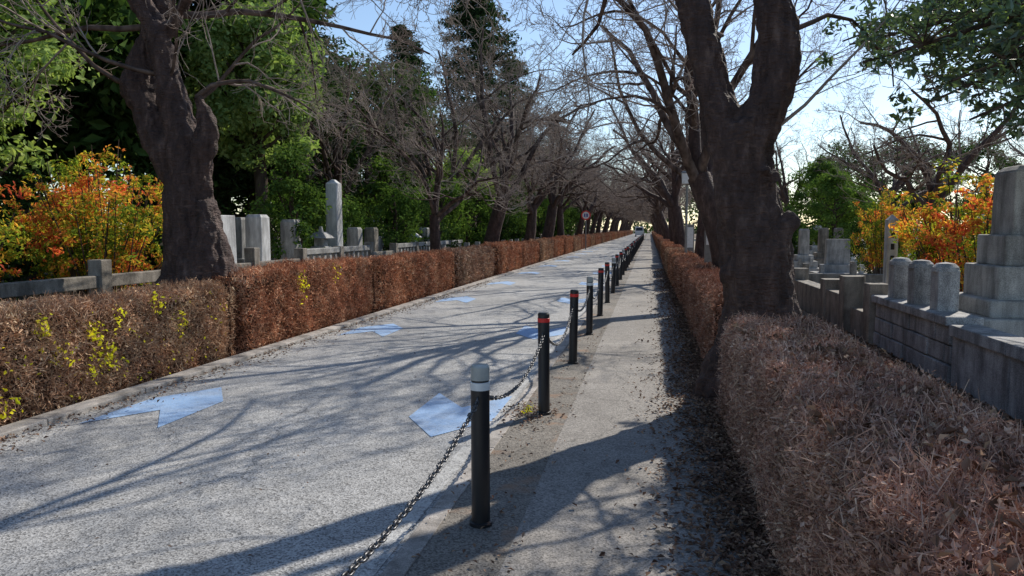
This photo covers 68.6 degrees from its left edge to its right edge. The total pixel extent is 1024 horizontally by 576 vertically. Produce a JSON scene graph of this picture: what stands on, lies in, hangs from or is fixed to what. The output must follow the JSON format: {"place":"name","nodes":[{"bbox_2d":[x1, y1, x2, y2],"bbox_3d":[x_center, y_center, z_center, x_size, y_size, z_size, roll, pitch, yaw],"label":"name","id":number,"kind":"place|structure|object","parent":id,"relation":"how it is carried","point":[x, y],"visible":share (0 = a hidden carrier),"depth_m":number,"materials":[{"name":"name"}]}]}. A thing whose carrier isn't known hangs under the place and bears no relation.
{"place":"outdoors","nodes":[
{"label":"outdoors","id":0,"kind":"place"},
{"bbox_2d":[0,233,645,575],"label":"road","id":1,"kind":"structure","parent":0,"point":[352,430],"depth_m":5.27,"materials":[{"name":"asphalt"}]},
{"bbox_2d":[81,387,222,426],"bbox_3d":[-3.047,1.052,6.791,0.720,0.001,1.500,1,5,10],"label":"bicycle lane marking","id":2,"kind":"object","parent":1,"relation":"on","point":[177,407],"visible":1,"depth_m":6.74,"materials":[{"name":"paint"}]},
{"bbox_2d":[339,324,402,336],"bbox_3d":[-2.121,0.652,11.841,0.720,0.001,1.500,1,5,10],"label":"bicycle lane marking","id":3,"kind":"object","parent":1,"relation":"on","point":[384,330],"visible":1,"depth_m":11.83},
{"bbox_2d":[409,393,511,436],"bbox_3d":[-0.484,1.077,6.466,0.720,0.001,1.500,1,5,10],"label":"bicycle lane marking","id":4,"kind":"object","parent":1,"relation":"on","point":[438,414],"visible":0.88,"depth_m":6.42,"materials":[{"name":"paint"}]},
{"bbox_2d":[352,274,610,575],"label":"white line","id":5,"kind":"object","parent":1,"relation":"on","point":[374,562],"visible":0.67,"depth_m":4.39,"materials":[{"name":"paint"}]},
{"bbox_2d":[516,326,568,338],"bbox_3d":[0.442,0.678,11.516,0.720,0.001,1.500,1,5,10],"label":"bicycle lane marking","id":6,"kind":"object","parent":1,"relation":"on","point":[529,332],"visible":0.75,"depth_m":11.48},
{"bbox_2d":[0,230,1023,575],"bbox_3d":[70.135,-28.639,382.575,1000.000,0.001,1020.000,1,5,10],"label":"ground","id":7,"kind":"structure","parent":0,"point":[804,312],"depth_m":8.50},
{"bbox_2d":[0,185,44,281],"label":"nandina shrub","id":8,"kind":"object","parent":7,"relation":"on","point":[8,255],"visible":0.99,"depth_m":10.41,"materials":[{"name":"orange plant"}]},
{"bbox_2d":[0,128,61,301],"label":"camellia bush","id":9,"kind":"object","parent":7,"relation":"on","point":[26,269],"visible":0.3,"depth_m":15.88,"materials":[{"name":"green plant"}]},
{"bbox_2d":[0,0,99,176],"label":"broadleaf tree","id":10,"kind":"object","parent":7,"relation":"on","point":[44,51],"visible":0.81,"depth_m":13.67,"materials":[{"name":"green plant"}]},
{"bbox_2d":[0,0,139,152],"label":"evergreen tree","id":11,"kind":"object","parent":7,"relation":"on","point":[104,12],"visible":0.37,"depth_m":16.81,"materials":[{"name":"green plant"}]},
{"bbox_2d":[3,153,155,280],"bbox_3d":[-8.062,-1.003,14.213,2.520,2.972,2.506,-1,5,-14],"label":"nandina shrub","id":12,"kind":"object","parent":7,"relation":"on","point":[20,221],"visible":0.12,"depth_m":13.58,"materials":[{"name":"orange plant"}]},
{"bbox_2d":[0,139,163,296],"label":"nandina shrub","id":13,"kind":"object","parent":7,"relation":"on","point":[86,235],"visible":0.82,"depth_m":11.65,"materials":[{"name":"orange plant"}]},
{"bbox_2d":[0,276,236,426],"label":"hedge","id":14,"kind":"object","parent":7,"relation":"on","point":[58,352],"visible":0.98,"depth_m":7.05,"materials":[{"name":"plant"}]},
{"bbox_2d":[0,0,237,281],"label":"evergreen tree","id":15,"kind":"object","parent":7,"relation":"on","point":[79,136],"visible":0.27,"depth_m":19.84,"materials":[{"name":"green plant"}]},
{"bbox_2d":[117,155,239,270],"bbox_3d":[-8.603,-1.530,19.432,2.986,3.798,3.304,4,6,42],"label":"camellia bush","id":16,"kind":"object","parent":7,"relation":"on","point":[158,239],"visible":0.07,"depth_m":18.68,"materials":[{"name":"green plant"}]},
{"bbox_2d":[24,0,333,199],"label":"evergreen tree","id":17,"kind":"object","parent":7,"relation":"on","point":[104,98],"visible":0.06,"depth_m":21.03,"materials":[{"name":"green plant"}]},
{"bbox_2d":[221,215,236,262],"bbox_3d":[-5.483,-0.451,14.226,1.485,1.856,2.025,1,5,14],"label":"gravestone","id":18,"kind":"object","parent":7,"relation":"on","point":[229,226],"visible":0.07,"depth_m":14.52,"materials":[{"name":"white stone"}]},
{"bbox_2d":[0,239,461,298],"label":"stone fence","id":19,"kind":"object","parent":7,"relation":"on","point":[100,276],"visible":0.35,"depth_m":10.10,"materials":[{"name":"grey granite"}]},
{"bbox_2d":[235,217,245,262],"bbox_3d":[-7.092,-0.892,19.585,1.265,1.895,1.265,1,5,14],"label":"gravestone","id":20,"kind":"object","parent":7,"relation":"on","point":[240,233],"visible":0.2,"depth_m":19.36,"materials":[{"name":"grey stone"}]},
{"bbox_2d":[116,0,366,213],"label":"evergreen tree","id":21,"kind":"object","parent":7,"relation":"on","point":[339,94],"visible":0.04,"depth_m":27.22,"materials":[{"name":"green plant"}]},
{"bbox_2d":[178,0,326,255],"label":"broadleaf tree","id":22,"kind":"object","parent":7,"relation":"on","point":[230,41],"visible":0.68,"depth_m":19.73,"materials":[{"name":"green plant"}]},
{"bbox_2d":[134,0,371,225],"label":"conifer tree","id":23,"kind":"object","parent":7,"relation":"on","point":[227,183],"visible":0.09,"depth_m":26.84,"materials":[{"name":"green plant"}]},
{"bbox_2d":[245,214,270,260],"bbox_3d":[-5.342,-0.594,15.821,1.265,1.895,1.265,1,5,10],"label":"gravestone","id":24,"kind":"object","parent":7,"relation":"on","point":[257,230],"visible":0.22,"depth_m":15.61,"materials":[{"name":"white stone"}]},
{"bbox_2d":[0,0,518,284],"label":"cherry tree","id":25,"kind":"object","parent":7,"relation":"on","point":[179,143],"visible":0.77,"depth_m":9.67,"materials":[{"name":"brown plant"}]},
{"bbox_2d":[243,142,331,259],"bbox_3d":[-5.207,-1.508,17.627,2.323,3.774,1.934,0,5,3],"label":"camellia bush","id":26,"kind":"object","parent":7,"relation":"on","point":[291,167],"visible":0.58,"depth_m":17.39,"materials":[{"name":"green plant"}]},
{"bbox_2d":[204,253,377,353],"bbox_3d":[-3.249,0.114,11.749,0.943,1.232,4.764,1,5,10],"label":"hedge","id":27,"kind":"object","parent":7,"relation":"on","point":[278,301],"visible":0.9,"depth_m":10.83,"materials":[{"name":"plant"}]},
{"bbox_2d":[280,219,301,259],"bbox_3d":[-5.010,-0.651,17.081,1.208,1.809,1.208,1,5,10],"label":"gravestone","id":28,"kind":"object","parent":7,"relation":"on","point":[288,245],"visible":0.27,"depth_m":16.88,"materials":[{"name":"grey stone"}]},
{"bbox_2d":[235,0,370,231],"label":"conifer tree","id":29,"kind":"object","parent":7,"relation":"on","point":[335,45],"visible":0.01,"depth_m":35.25,"materials":[{"name":"green plant"}]},
{"bbox_2d":[0,233,634,440],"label":"kerb","id":30,"kind":"structure","parent":7,"relation":"on","point":[44,419],"depth_m":8.04,"materials":[{"name":"concrete"}]},
{"bbox_2d":[227,27,414,221],"bbox_3d":[-6.157,-4.452,24.797,6.470,8.462,7.439,-1,5,-17],"label":"cherry tree","id":31,"kind":"object","parent":7,"relation":"on","point":[337,161],"visible":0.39,"depth_m":24.89,"materials":[{"name":"brown plant"}]},
{"bbox_2d":[326,180,342,246],"bbox_3d":[-4.409,-1.277,18.655,1.064,2.806,1.064,1,5,10],"label":"gravestone","id":32,"kind":"object","parent":7,"relation":"on","point":[334,226],"visible":0.43,"depth_m":18.46,"materials":[{"name":"white stone"}]},
{"bbox_2d":[303,186,366,246],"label":"camellia bush","id":33,"kind":"object","parent":7,"relation":"on","point":[354,212],"visible":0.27,"depth_m":20.55,"materials":[{"name":"green plant"}]},
{"bbox_2d":[311,42,382,230],"bbox_3d":[-11.266,-7.496,40.415,10.323,11.998,8.754,3,5,31],"label":"evergreen tree","id":34,"kind":"object","parent":7,"relation":"on","point":[343,55],"depth_m":39.24,"materials":[{"name":"green plant"}]},
{"bbox_2d":[351,155,401,248],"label":"camellia bush","id":35,"kind":"object","parent":7,"relation":"on","point":[383,175],"visible":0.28,"depth_m":29.92,"materials":[{"name":"green plant"}]},
{"bbox_2d":[312,51,445,216],"bbox_3d":[-7.068,-6.257,36.730,8.278,10.106,7.548,2,5,23],"label":"evergreen tree","id":36,"kind":"object","parent":7,"relation":"on","point":[432,94],"visible":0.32,"depth_m":35.39,"materials":[{"name":"green plant"}]},
{"bbox_2d":[343,181,425,250],"bbox_3d":[-3.935,-1.708,23.352,2.625,3.257,2.404,-1,5,-9],"label":"camellia bush","id":37,"kind":"object","parent":7,"relation":"on","point":[405,207],"visible":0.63,"depth_m":23.14,"materials":[{"name":"green plant"}]},
{"bbox_2d":[360,249,455,311],"bbox_3d":[-2.307,-0.276,16.943,0.890,1.196,5.754,1,5,10],"label":"hedge","id":38,"kind":"object","parent":7,"relation":"on","point":[403,277],"visible":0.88,"depth_m":16.16,"materials":[{"name":"plant"}]},
{"bbox_2d":[377,24,442,177],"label":"conifer tree","id":39,"kind":"object","parent":7,"relation":"on","point":[408,56],"visible":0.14,"depth_m":60.45,"materials":[{"name":"green plant"}]},
{"bbox_2d":[378,183,459,250],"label":"camellia bush","id":40,"kind":"object","parent":7,"relation":"on","point":[427,225],"visible":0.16,"depth_m":26.62,"materials":[{"name":"green plant"}]},
{"bbox_2d":[309,64,543,250],"bbox_3d":[-2.072,-3.131,20.806,6.555,6.369,6.642,-1,5,-7],"label":"cherry tree","id":41,"kind":"object","parent":7,"relation":"on","point":[436,216],"visible":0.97,"depth_m":20.29,"materials":[{"name":"brown plant"}]},
{"bbox_2d":[383,108,480,214],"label":"evergreen tree","id":42,"kind":"object","parent":7,"relation":"on","point":[450,146],"visible":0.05,"depth_m":46.72,"materials":[{"name":"green plant"}]},
{"bbox_2d":[401,173,475,240],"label":"camellia bush","id":43,"kind":"object","parent":7,"relation":"on","point":[459,219],"visible":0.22,"depth_m":29.62,"materials":[{"name":"green plant"}]},
{"bbox_2d":[352,8,559,209],"bbox_3d":[-3.421,-6.087,33.288,9.190,10.453,7.993,3,6,37],"label":"cherry tree","id":44,"kind":"object","parent":7,"relation":"on","point":[429,170],"visible":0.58,"depth_m":32.24,"materials":[{"name":"brown plant"}]},
{"bbox_2d":[441,244,495,287],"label":"hedge","id":45,"kind":"object","parent":7,"relation":"on","point":[474,263],"visible":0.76,"depth_m":21.56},
{"bbox_2d":[444,163,493,245],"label":"camellia bush","id":46,"kind":"object","parent":7,"relation":"on","point":[476,237],"visible":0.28,"depth_m":33.51,"materials":[{"name":"green plant"}]},
{"bbox_2d":[362,55,579,236],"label":"cherry tree","id":47,"kind":"object","parent":7,"relation":"on","point":[495,140],"visible":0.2,"depth_m":42.07,"materials":[{"name":"brown plant"}]},
{"bbox_2d":[432,146,510,235],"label":"broadleaf tree","id":48,"kind":"object","parent":7,"relation":"on","point":[464,158],"visible":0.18,"depth_m":38.31,"materials":[{"name":"green plant"}]},
{"bbox_2d":[427,0,544,240],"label":"conifer tree","id":49,"kind":"object","parent":7,"relation":"on","point":[480,13],"visible":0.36,"depth_m":56.10,"materials":[{"name":"green plant"}]},
{"bbox_2d":[0,152,976,233],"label":"distant trees","id":50,"kind":"object","parent":7,"relation":"on","point":[650,228],"visible":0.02,"depth_m":232.81,"materials":[{"name":"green plant"}]},
{"bbox_2d":[455,184,521,245],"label":"camellia bush","id":51,"kind":"object","parent":7,"relation":"on","point":[503,234],"visible":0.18,"depth_m":37.51,"materials":[{"name":"green plant"}]},
{"bbox_2d":[480,240,522,275],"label":"hedge","id":52,"kind":"object","parent":7,"relation":"on","point":[508,255],"visible":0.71,"depth_m":26.19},
{"bbox_2d":[482,192,527,240],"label":"camellia bush","id":53,"kind":"object","parent":7,"relation":"on","point":[519,235],"visible":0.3,"depth_m":42.18,"materials":[{"name":"green plant"}]},
{"bbox_2d":[380,234,645,575],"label":"kerb","id":54,"kind":"structure","parent":7,"relation":"on","point":[401,563],"depth_m":4.36,"materials":[{"name":"concrete"}]},
{"bbox_2d":[510,240,539,267],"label":"hedge","id":55,"kind":"object","parent":7,"relation":"on","point":[530,252],"visible":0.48,"depth_m":31.93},
{"bbox_2d":[405,233,647,575],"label":"verge","id":56,"kind":"structure","parent":7,"relation":"on","point":[437,557],"depth_m":4.74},
{"bbox_2d":[469,363,491,528],"bbox_3d":[-0.166,0.837,4.000,0.124,0.871,0.129,-3,5,-32],"label":"bollard","id":57,"kind":"object","parent":56,"relation":"on","point":[480,444],"visible":1,"depth_m":3.96,"materials":[{"name":"black metal"}]},
{"bbox_2d":[341,401,477,575],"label":"bollard chain","id":58,"kind":"object","parent":57,"relation":"attached to","point":[365,557],"visible":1,"depth_m":2.81,"materials":[{"name":"metal"}]},
{"bbox_2d":[490,335,544,399],"bbox_3d":[0.054,0.582,5.196,0.036,0.189,2.347,1,5,10],"label":"bollard chain","id":59,"kind":"object","parent":57,"relation":"attached to","point":[501,396],"visible":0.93,"depth_m":5.29,"materials":[{"name":"metal"}]},
{"bbox_2d":[537,312,550,414],"bbox_3d":[0.274,0.644,6.417,0.124,0.875,0.130,-3,6,-36],"label":"bollard","id":60,"kind":"object","parent":56,"relation":"on","point":[544,370],"visible":0.98,"depth_m":6.38,"materials":[{"name":"black metal"}]},
{"bbox_2d":[568,289,578,363],"bbox_3d":[0.721,0.454,8.824,0.126,0.875,0.133,-4,6,-38],"label":"bollard","id":61,"kind":"object","parent":56,"relation":"on","point":[573,324],"visible":1,"depth_m":8.78,"materials":[{"name":"black metal"}]},
{"bbox_2d":[585,277,592,334],"bbox_3d":[1.159,0.264,11.241,0.124,0.870,0.127,-3,5,-31],"label":"bollard","id":62,"kind":"object","parent":56,"relation":"on","point":[589,314],"visible":1,"depth_m":11.21,"materials":[{"name":"black metal"}]},
{"bbox_2d":[418,0,638,243],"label":"cherry tree","id":63,"kind":"object","parent":7,"relation":"on","point":[494,227],"visible":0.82,"depth_m":27.98,"materials":[{"name":"brown plant"}]},
{"bbox_2d":[437,55,620,188],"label":"cherry tree","id":64,"kind":"object","parent":7,"relation":"on","point":[492,110],"visible":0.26,"depth_m":48.87,"materials":[{"name":"brown plant"}]},
{"bbox_2d":[494,60,564,227],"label":"conifer tree","id":65,"kind":"object","parent":7,"relation":"on","point":[513,81],"visible":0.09,"depth_m":69.41,"materials":[{"name":"green plant"}]},
{"bbox_2d":[528,237,553,261],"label":"hedge","id":66,"kind":"object","parent":7,"relation":"on","point":[546,248],"visible":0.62,"depth_m":36.45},
{"bbox_2d":[525,190,571,238],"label":"camellia bush","id":67,"kind":"object","parent":7,"relation":"on","point":[539,228],"visible":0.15,"depth_m":54.61,"materials":[{"name":"green plant"}]},
{"bbox_2d":[477,71,628,239],"bbox_3d":[1.925,-5.805,35.793,6.661,9.485,9.860,3,5,32],"label":"cherry tree","id":68,"kind":"object","parent":7,"relation":"on","point":[532,207],"visible":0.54,"depth_m":36.10,"materials":[{"name":"brown plant"}]},
{"bbox_2d":[484,127,628,235],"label":"cherry tree","id":69,"kind":"object","parent":7,"relation":"on","point":[561,208],"visible":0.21,"depth_m":53.75,"materials":[{"name":"brown plant"}]},
{"bbox_2d":[512,66,632,237],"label":"cherry tree","id":70,"kind":"object","parent":7,"relation":"on","point":[551,214],"visible":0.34,"depth_m":44.61,"materials":[{"name":"brown plant"}]},
{"bbox_2d":[534,146,643,234],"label":"cherry tree","id":71,"kind":"object","parent":7,"relation":"on","point":[580,227],"visible":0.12,"depth_m":62.18,"materials":[{"name":"brown plant"}]},
{"bbox_2d":[566,160,632,233],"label":"cherry tree","id":72,"kind":"object","parent":7,"relation":"on","point":[588,221],"visible":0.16,"depth_m":70.10,"materials":[{"name":"brown plant"}]},
{"bbox_2d":[498,233,755,575],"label":"footpath","id":73,"kind":"structure","parent":7,"relation":"on","point":[564,535],"depth_m":4.84,"materials":[{"name":"concrete"}]},
{"bbox_2d":[577,47,698,247],"bbox_3d":[5.967,-5.573,32.173,6.665,9.598,6.274,0,5,6],"label":"cherry tree","id":74,"kind":"object","parent":7,"relation":"on","point":[676,215],"visible":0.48,"depth_m":31.76,"materials":[{"name":"brown plant"}]},
{"bbox_2d":[586,73,693,241],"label":"cherry tree","id":75,"kind":"object","parent":7,"relation":"on","point":[662,181],"visible":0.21,"depth_m":40.24,"materials":[{"name":"brown plant"}]},
{"bbox_2d":[591,107,690,238],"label":"cherry tree","id":76,"kind":"object","parent":7,"relation":"on","point":[663,224],"visible":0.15,"depth_m":48.58,"materials":[{"name":"brown plant"}]},
{"bbox_2d":[612,160,693,235],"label":"cherry tree","id":77,"kind":"object","parent":7,"relation":"on","point":[642,204],"visible":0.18,"depth_m":65.74,"materials":[{"name":"brown plant"}]},
{"bbox_2d":[476,0,851,267],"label":"cherry tree","id":78,"kind":"object","parent":7,"relation":"on","point":[695,156],"visible":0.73,"depth_m":15.09,"materials":[{"name":"brown plant"}]},
{"bbox_2d":[666,249,700,287],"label":"hedge","id":79,"kind":"object","parent":7,"relation":"on","point":[673,254],"visible":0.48,"depth_m":20.62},
{"bbox_2d":[396,0,976,404],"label":"cherry tree","id":80,"kind":"object","parent":7,"relation":"on","point":[756,227],"visible":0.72,"depth_m":6.78,"materials":[{"name":"brown plant"}]},
{"bbox_2d":[672,256,717,305],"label":"hedge","id":81,"kind":"object","parent":7,"relation":"on","point":[682,264],"visible":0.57,"depth_m":15.59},
{"bbox_2d":[524,0,870,257],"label":"cherry tree","id":82,"kind":"object","parent":7,"relation":"on","point":[700,241],"visible":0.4,"depth_m":23.37,"materials":[{"name":"brown plant"}]},
{"bbox_2d":[680,264,723,360],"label":"hedge","id":83,"kind":"object","parent":7,"relation":"on","point":[703,303],"visible":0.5,"depth_m":9.68,"materials":[{"name":"plant"}]},
{"bbox_2d":[793,268,887,344],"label":"stone wall","id":84,"kind":"structure","parent":7,"relation":"on","point":[848,302],"depth_m":11.59,"materials":[{"name":"stone"}]},
{"bbox_2d":[712,310,1023,575],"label":"hedge","id":85,"kind":"object","parent":7,"relation":"on","point":[856,458],"visible":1,"depth_m":2.71,"materials":[{"name":"brown plant"}]},
{"bbox_2d":[871,257,983,383],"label":"stone wall","id":86,"kind":"structure","parent":7,"relation":"on","point":[918,312],"depth_m":8.66,"materials":[{"name":"stone"}]},
{"bbox_2d":[949,324,1023,423],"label":"stone wall","id":87,"kind":"structure","parent":7,"relation":"on","point":[988,363],"depth_m":6.79,"materials":[{"name":"stone"}]},
{"bbox_2d":[35,0,1023,229],"label":"sky","id":88,"kind":"structure","parent":0,"point":[366,15],"materials":[{"name":"blue"}]},
{"bbox_2d":[694,237,975,273],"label":"cemetery ground","id":89,"kind":"structure","parent":0,"point":[857,266],"depth_m":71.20,"materials":[{"name":"soil"}]},
{"bbox_2d":[773,110,833,210],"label":"cherry tree","id":90,"kind":"object","parent":89,"relation":"on","point":[783,191],"visible":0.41,"depth_m":49.66,"materials":[{"name":"brown plant"}]},
{"bbox_2d":[794,229,818,270],"bbox_3d":[10.073,-1.245,25.946,1.065,1.596,1.065,1,5,9],"label":"gravestone","id":91,"kind":"object","parent":89,"relation":"on","point":[802,257],"visible":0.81,"depth_m":25.73,"materials":[{"name":"grey stone"}]},
{"bbox_2d":[813,228,828,267],"bbox_3d":[11.627,-1.431,28.089,1.087,1.629,1.087,1,5,11],"label":"gravestone","id":92,"kind":"object","parent":89,"relation":"on","point":[819,254],"visible":0.31,"depth_m":27.90,"materials":[{"name":"grey stone"}]},
{"bbox_2d":[787,155,872,228],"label":"evergreen tree","id":93,"kind":"object","parent":89,"relation":"on","point":[822,167],"visible":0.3,"depth_m":42.25,"materials":[{"name":"green plant"}]},
{"bbox_2d":[795,167,880,245],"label":"evergreen tree","id":94,"kind":"object","parent":89,"relation":"on","point":[830,183],"visible":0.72,"depth_m":33.49,"materials":[{"name":"green plant"}]},
{"bbox_2d":[809,239,866,273],"bbox_3d":[9.873,-0.837,22.731,1.402,1.286,1.028,1,5,8],"label":"gravestone","id":95,"kind":"object","parent":89,"relation":"on","point":[837,257],"visible":0.6,"depth_m":22.71,"materials":[{"name":"grey stone"}]},
{"bbox_2d":[801,138,887,212],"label":"evergreen tree","id":96,"kind":"object","parent":89,"relation":"on","point":[850,169],"visible":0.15,"depth_m":69.57,"materials":[{"name":"green plant"}]},
{"bbox_2d":[832,201,907,273],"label":"camellia bush","id":97,"kind":"object","parent":89,"relation":"on","point":[853,228],"visible":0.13,"depth_m":27.16,"materials":[{"name":"plant"}]},
{"bbox_2d":[802,263,962,289],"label":"stone wall","id":98,"kind":"structure","parent":89,"relation":"on","point":[869,278],"depth_m":18.29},
{"bbox_2d":[845,183,920,273],"bbox_3d":[9.489,-1.280,19.121,1.615,2.749,1.735,-4,6,-43],"label":"nandina shrub","id":99,"kind":"object","parent":89,"relation":"on","point":[875,247],"visible":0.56,"depth_m":18.97,"materials":[{"name":"orange plant"}]},
{"bbox_2d":[883,215,898,283],"bbox_3d":[6.380,-0.317,12.673,0.500,1.835,0.500,1,5,10],"label":"memorial post","id":100,"kind":"object","parent":89,"relation":"on","point":[890,249],"visible":0.39,"depth_m":12.57,"materials":[{"name":"white stone"}]},
{"bbox_2d":[796,80,989,213],"bbox_3d":[19.411,-6.083,38.315,10.028,9.647,6.775,1,5,13],"label":"cherry tree","id":101,"kind":"object","parent":89,"relation":"on","point":[898,183],"visible":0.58,"depth_m":37.80,"materials":[{"name":"brown plant"}]},
{"bbox_2d":[863,129,954,225],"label":"evergreen tree","id":102,"kind":"object","parent":89,"relation":"on","point":[912,205],"visible":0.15,"depth_m":81.99,"materials":[{"name":"green plant"}]},
{"bbox_2d":[814,29,1023,259],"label":"cherry tree","id":103,"kind":"object","parent":89,"relation":"on","point":[935,184],"visible":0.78,"depth_m":22.40,"materials":[{"name":"brown plant"}]},
{"bbox_2d":[815,0,1023,140],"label":"camphor tree","id":104,"kind":"object","parent":89,"relation":"on","point":[1005,49],"visible":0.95,"depth_m":6.41,"materials":[{"name":"green plant"}]},
{"bbox_2d":[880,152,1000,291],"bbox_3d":[7.043,-0.682,11.397,2.386,2.774,2.400,-1,5,-18],"label":"nandina shrub","id":105,"kind":"object","parent":89,"relation":"on","point":[936,246],"visible":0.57,"depth_m":11.29,"materials":[{"name":"orange plant"}]},
{"bbox_2d":[937,130,1023,228],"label":"evergreen tree","id":106,"kind":"object","parent":89,"relation":"on","point":[971,147],"visible":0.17,"depth_m":53.52,"materials":[{"name":"green plant"}]},
{"bbox_2d":[959,165,1023,337],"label":"stone monument","id":107,"kind":"object","parent":89,"relation":"on","point":[992,294],"visible":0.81,"depth_m":8.29,"materials":[{"name":"grey stone"}]},
{"bbox_2d":[973,109,1023,175],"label":"cherry tree","id":108,"kind":"object","parent":89,"relation":"on","point":[1013,148],"visible":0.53,"depth_m":44.58,"materials":[{"name":"brown plant"}]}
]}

